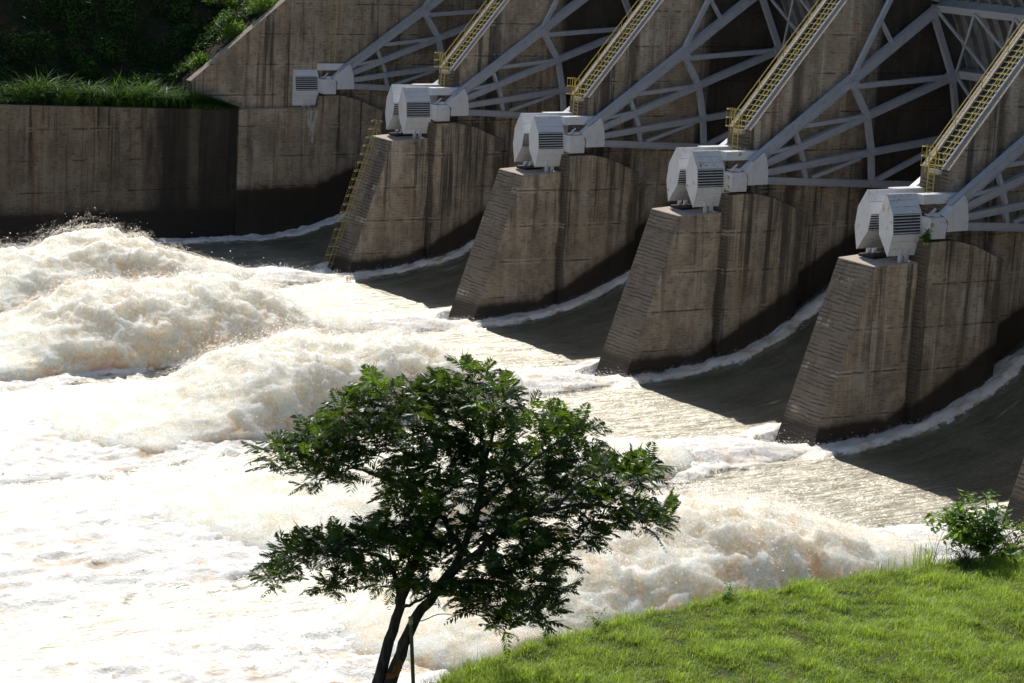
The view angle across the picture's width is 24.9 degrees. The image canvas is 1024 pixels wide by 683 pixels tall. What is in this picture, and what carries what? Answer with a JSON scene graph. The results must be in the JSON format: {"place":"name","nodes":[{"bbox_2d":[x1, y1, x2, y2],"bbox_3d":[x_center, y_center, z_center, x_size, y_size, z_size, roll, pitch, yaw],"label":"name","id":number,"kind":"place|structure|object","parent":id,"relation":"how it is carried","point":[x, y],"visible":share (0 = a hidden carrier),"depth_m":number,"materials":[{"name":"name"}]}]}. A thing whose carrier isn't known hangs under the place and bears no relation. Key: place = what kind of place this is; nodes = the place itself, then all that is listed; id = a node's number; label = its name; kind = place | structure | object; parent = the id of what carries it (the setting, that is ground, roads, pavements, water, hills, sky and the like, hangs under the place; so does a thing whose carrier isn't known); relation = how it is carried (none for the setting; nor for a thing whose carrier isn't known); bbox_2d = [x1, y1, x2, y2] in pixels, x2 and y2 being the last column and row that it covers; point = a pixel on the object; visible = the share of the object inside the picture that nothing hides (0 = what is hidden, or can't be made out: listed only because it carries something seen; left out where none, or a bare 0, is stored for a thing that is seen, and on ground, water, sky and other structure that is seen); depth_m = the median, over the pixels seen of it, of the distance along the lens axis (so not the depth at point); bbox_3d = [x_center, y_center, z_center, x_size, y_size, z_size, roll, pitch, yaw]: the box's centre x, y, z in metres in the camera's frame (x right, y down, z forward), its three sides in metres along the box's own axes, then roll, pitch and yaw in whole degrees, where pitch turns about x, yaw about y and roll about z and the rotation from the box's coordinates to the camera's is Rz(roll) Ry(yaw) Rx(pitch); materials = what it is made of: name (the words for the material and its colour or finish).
{"place":"outdoors","nodes":[
{"label":"outdoors","id":0,"kind":"place"},
{"bbox_2d":[0,0,274,95],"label":"hill","id":1,"kind":"structure","parent":0,"point":[13,15],"depth_m":207.54,"materials":[{"name":"green plant"}]},
{"bbox_2d":[0,0,260,92],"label":"hillside vegetation","id":2,"kind":"object","parent":1,"relation":"on","point":[224,17],"visible":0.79,"depth_m":207.31,"materials":[{"name":"green plant"}]},
{"bbox_2d":[187,51,211,70],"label":"bush","id":3,"kind":"object","parent":1,"relation":"on","point":[200,59],"visible":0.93,"depth_m":205.29,"materials":[{"name":"green plant"}]},
{"bbox_2d":[201,0,238,6],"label":"bush","id":4,"kind":"object","parent":1,"relation":"on","point":[220,3],"visible":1,"depth_m":208.49,"materials":[{"name":"green plant"}]},
{"bbox_2d":[217,19,245,42],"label":"bush","id":5,"kind":"object","parent":1,"relation":"on","point":[229,32],"visible":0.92,"depth_m":206.57,"materials":[{"name":"green plant"}]},
{"bbox_2d":[244,0,278,14],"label":"bush","id":6,"kind":"object","parent":1,"relation":"on","point":[258,4],"visible":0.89,"depth_m":207.47,"materials":[{"name":"green plant"}]},
{"bbox_2d":[0,212,1023,682],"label":"water","id":7,"kind":"structure","parent":0,"point":[76,608],"depth_m":133.37,"materials":[{"name":"white liquid"}]},
{"bbox_2d":[0,103,237,245],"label":"training wall","id":8,"kind":"structure","parent":7,"relation":"in","point":[169,172],"depth_m":200.53,"materials":[{"name":"concrete"}]},
{"bbox_2d":[0,67,204,107],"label":"tall grass","id":9,"kind":"structure","parent":8,"relation":"on","point":[47,93],"depth_m":199.30,"materials":[{"name":"green plant"}]},
{"bbox_2d":[168,88,238,109],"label":"creeper grass","id":10,"kind":"structure","parent":8,"relation":"on","point":[197,99],"depth_m":203.52,"materials":[{"name":"green plant"}]},
{"bbox_2d":[0,207,255,312],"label":"spray plume","id":11,"kind":"object","parent":7,"relation":"on","point":[32,269],"visible":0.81,"depth_m":176.44,"materials":[{"name":"white liquid"}]},
{"bbox_2d":[0,251,395,381],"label":"spray plume","id":12,"kind":"object","parent":7,"relation":"on","point":[94,324],"visible":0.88,"depth_m":156.39,"materials":[{"name":"white liquid"}]},
{"bbox_2d":[20,300,523,453],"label":"spray plume","id":13,"kind":"object","parent":7,"relation":"on","point":[266,385],"visible":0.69,"depth_m":139.61,"materials":[{"name":"white liquid"}]},
{"bbox_2d":[186,0,491,235],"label":"abutment","id":14,"kind":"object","parent":7,"relation":"in","point":[295,167],"visible":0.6,"depth_m":209.63,"materials":[{"name":"concrete"}]},
{"bbox_2d":[292,63,344,106],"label":"trunnion housing","id":15,"kind":"object","parent":14,"relation":"attached to","point":[309,86],"visible":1,"depth_m":209.32,"materials":[{"name":"white paint"}]},
{"bbox_2d":[331,0,484,103],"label":"radial gate","id":16,"kind":"structure","parent":15,"relation":"attached to","point":[343,77],"depth_m":212.72,"materials":[{"name":"grey metal"}]},
{"bbox_2d":[329,0,338,62],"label":"wall ladder","id":17,"kind":"object","parent":14,"relation":"attached to","point":[336,12],"depth_m":209.54,"materials":[{"name":"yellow metal"}]},
{"bbox_2d":[146,430,698,552],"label":"spray plume","id":18,"kind":"object","parent":7,"relation":"on","point":[258,509],"visible":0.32,"depth_m":120.14,"materials":[{"name":"white liquid"}]},
{"bbox_2d":[327,0,639,272],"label":"spillway pier","id":19,"kind":"structure","parent":7,"relation":"in","point":[426,195],"depth_m":195.20,"materials":[{"name":"concrete"}]},
{"bbox_2d":[323,119,382,268],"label":"nose ladder","id":20,"kind":"object","parent":19,"relation":"attached to","point":[361,154],"visible":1,"depth_m":194.02,"materials":[{"name":"yellow metal"}]},
{"bbox_2d":[389,132,412,136],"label":"plinth slab","id":21,"kind":"structure","parent":19,"relation":"on","point":[399,134],"depth_m":194.59,"materials":[{"name":"metal"}]},
{"bbox_2d":[385,84,439,132],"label":"trunnion housing","id":22,"kind":"object","parent":19,"relation":"attached to","point":[392,111],"visible":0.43,"depth_m":194.32,"materials":[{"name":"white paint"}]},
{"bbox_2d":[398,87,459,138],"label":"trunnion housing","id":23,"kind":"object","parent":19,"relation":"attached to","point":[418,111],"visible":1,"depth_m":192.88,"materials":[{"name":"white paint"}]},
{"bbox_2d":[445,0,641,134],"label":"radial gate","id":24,"kind":"structure","parent":23,"relation":"attached to","point":[457,103],"depth_m":196.94,"materials":[{"name":"grey metal"}]},
{"bbox_2d":[434,0,505,86],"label":"pier stairway","id":25,"kind":"object","parent":19,"relation":"attached to","point":[470,37],"visible":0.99,"depth_m":195.91,"materials":[{"name":"metal"}]},
{"bbox_2d":[0,240,1023,682],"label":"spray","id":26,"kind":"object","parent":7,"relation":"on","point":[844,442],"visible":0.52,"depth_m":147.70,"materials":[{"name":"white liquid"}]},
{"bbox_2d":[447,0,791,321],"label":"spillway pier","id":27,"kind":"structure","parent":7,"relation":"in","point":[571,225],"depth_m":179.32,"materials":[{"name":"concrete"}]},
{"bbox_2d":[516,165,542,169],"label":"plinth slab","id":28,"kind":"structure","parent":27,"relation":"on","point":[528,167],"depth_m":178.32,"materials":[{"name":"metal"}]},
{"bbox_2d":[513,112,572,164],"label":"trunnion housing","id":29,"kind":"object","parent":27,"relation":"attached to","point":[521,151],"visible":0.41,"depth_m":177.95,"materials":[{"name":"white paint"}]},
{"bbox_2d":[529,115,594,171],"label":"trunnion housing","id":30,"kind":"object","parent":27,"relation":"attached to","point":[550,142],"visible":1,"depth_m":176.49,"materials":[{"name":"white paint"}]},
{"bbox_2d":[566,0,658,115],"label":"pier stairway","id":31,"kind":"object","parent":27,"relation":"attached to","point":[614,49],"visible":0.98,"depth_m":179.72,"materials":[{"name":"yellow paint"}]},
{"bbox_2d":[313,452,927,670],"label":"spray plume","id":32,"kind":"object","parent":7,"relation":"on","point":[754,542],"visible":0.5,"depth_m":107.81,"materials":[{"name":"white liquid"}]},
{"bbox_2d":[595,0,969,376],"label":"spillway pier","id":33,"kind":"structure","parent":7,"relation":"in","point":[731,272],"depth_m":163.44,"materials":[{"name":"concrete"}]},
{"bbox_2d":[670,204,699,209],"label":"plinth slab","id":34,"kind":"structure","parent":33,"relation":"on","point":[683,206],"depth_m":161.90,"materials":[{"name":"concrete"}]},
{"bbox_2d":[666,145,730,204],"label":"trunnion housing","id":35,"kind":"object","parent":33,"relation":"attached to","point":[677,191],"visible":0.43,"depth_m":161.56,"materials":[{"name":"white paint"}]},
{"bbox_2d":[686,150,757,212],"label":"trunnion housing","id":36,"kind":"object","parent":33,"relation":"attached to","point":[709,179],"visible":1,"depth_m":160.10,"materials":[{"name":"white paint"}]},
{"bbox_2d":[740,0,1023,187],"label":"radial gate","id":37,"kind":"structure","parent":36,"relation":"attached to","point":[986,29],"depth_m":165.40,"materials":[{"name":"grey metal"}]},
{"bbox_2d":[725,0,841,149],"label":"pier stairway","id":38,"kind":"object","parent":33,"relation":"attached to","point":[784,66],"visible":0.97,"depth_m":163.57,"materials":[{"name":"yellow paint"}]},
{"bbox_2d":[775,24,1023,446],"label":"spillway pier","id":39,"kind":"structure","parent":7,"relation":"in","point":[927,328],"depth_m":145.39,"materials":[{"name":"concrete"}]},
{"bbox_2d":[858,252,890,258],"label":"plinth slab","id":40,"kind":"structure","parent":39,"relation":"on","point":[875,255],"depth_m":145.55,"materials":[{"name":"concrete"}]},
{"bbox_2d":[855,186,924,252],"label":"trunnion housing","id":41,"kind":"object","parent":39,"relation":"attached to","point":[867,237],"visible":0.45,"depth_m":145.20,"materials":[{"name":"white paint"}]},
{"bbox_2d":[879,192,956,262],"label":"trunnion housing","id":42,"kind":"object","parent":39,"relation":"attached to","point":[904,224],"visible":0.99,"depth_m":143.70,"materials":[{"name":"white paint"}]},
{"bbox_2d":[938,135,1023,231],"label":"radial gate","id":43,"kind":"structure","parent":42,"relation":"attached to","point":[956,213],"depth_m":146.00,"materials":[{"name":"grey metal"}]},
{"bbox_2d":[919,228,932,242],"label":"seedling","id":44,"kind":"object","parent":39,"relation":"on","point":[927,234],"visible":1,"depth_m":143.38,"materials":[{"name":"green plant"}]},
{"bbox_2d":[921,19,1023,192],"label":"pier stairway","id":45,"kind":"object","parent":39,"relation":"attached to","point":[961,130],"visible":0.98,"depth_m":147.06,"materials":[{"name":"yellow paint"}]},
{"bbox_2d":[1001,460,1023,530],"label":"spillway pier","id":46,"kind":"structure","parent":7,"relation":"in","point":[1016,503],"depth_m":128.83,"materials":[{"name":"concrete"}]},
{"bbox_2d":[579,0,821,166],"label":"radial gate","id":47,"kind":"structure","parent":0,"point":[594,134],"depth_m":181.32,"materials":[{"name":"grey metal"}]},
{"bbox_2d":[403,539,1023,682],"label":"ground","id":48,"kind":"structure","parent":0,"point":[732,672],"depth_m":44.20,"materials":[{"name":"green plant"}]},
{"bbox_2d":[386,660,402,678],"bbox_3d":[-2.054,5.739,40.549,0.305,0.348,0.070,1,12,-12],"label":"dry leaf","id":49,"kind":"object","parent":48,"relation":"on","point":[397,670],"visible":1,"depth_m":40.56,"materials":[{"name":"brown plant"}]},
{"bbox_2d":[408,616,414,682],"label":"stake","id":50,"kind":"object","parent":48,"relation":"on","point":[410,620],"visible":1,"depth_m":40.85,"materials":[{"name":"metal"}]},
{"bbox_2d":[241,347,681,682],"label":"tree","id":51,"kind":"object","parent":48,"relation":"on","point":[376,530],"visible":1,"depth_m":40.62,"materials":[{"name":"green plant"}]},
{"bbox_2d":[433,648,502,682],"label":"grass tuft","id":52,"kind":"object","parent":48,"relation":"on","point":[477,663],"visible":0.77,"depth_m":41.95,"materials":[{"name":"green plant"}]},
{"bbox_2d":[485,630,530,659],"bbox_3d":[-0.141,5.893,43.188,1.067,1.164,0.959,-8,16,-43],"label":"grass tuft","id":53,"kind":"object","parent":48,"relation":"on","point":[513,648],"visible":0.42,"depth_m":42.84,"materials":[{"name":"green plant"}]},
{"bbox_2d":[532,624,559,640],"bbox_3d":[0.669,5.561,43.923,0.545,0.515,0.681,-8,16,-43],"label":"weed","id":54,"kind":"object","parent":48,"relation":"on","point":[544,633],"visible":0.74,"depth_m":43.91,"materials":[{"name":"green plant"}]},
{"bbox_2d":[582,608,616,631],"bbox_3d":[1.725,5.464,44.969,0.711,0.687,0.824,-4,14,-32],"label":"weed","id":55,"kind":"object","parent":48,"relation":"on","point":[597,621],"visible":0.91,"depth_m":44.92,"materials":[{"name":"green plant"}]},
{"bbox_2d":[711,570,746,604],"bbox_3d":[4.233,5.096,46.874,0.710,0.867,0.933,-4,14,-32],"label":"weed","id":56,"kind":"object","parent":48,"relation":"on","point":[726,595],"visible":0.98,"depth_m":46.75,"materials":[{"name":"green plant"}]},
{"bbox_2d":[873,554,903,576],"bbox_3d":[8.023,5.032,49.925,0.982,1.349,1.157,9,13,26],"label":"grass tuft","id":57,"kind":"object","parent":48,"relation":"on","point":[879,571],"visible":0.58,"depth_m":49.64,"materials":[{"name":"green plant"}]},
{"bbox_2d":[899,532,952,570],"bbox_3d":[9.015,4.943,50.782,1.371,1.966,1.391,2,12,-7],"label":"grass tuft","id":58,"kind":"object","parent":48,"relation":"on","point":[926,559],"visible":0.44,"depth_m":50.50,"materials":[{"name":"green plant"}]},
{"bbox_2d":[946,541,989,567],"bbox_3d":[9.850,4.590,49.976,0.944,0.795,0.982,-4,14,-32],"label":"bush","id":59,"kind":"object","parent":48,"relation":"on","point":[963,561],"visible":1,"depth_m":50.04,"materials":[{"name":"green plant"}]},
{"bbox_2d":[919,489,1023,562],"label":"bush","id":60,"kind":"object","parent":48,"relation":"on","point":[981,532],"visible":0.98,"depth_m":50.65,"materials":[{"name":"green plant"}]},
{"bbox_2d":[994,525,1023,550],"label":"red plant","id":61,"kind":"object","parent":48,"relation":"on","point":[1016,541],"visible":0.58,"depth_m":51.58,"materials":[{"name":"green plant"}]}
]}

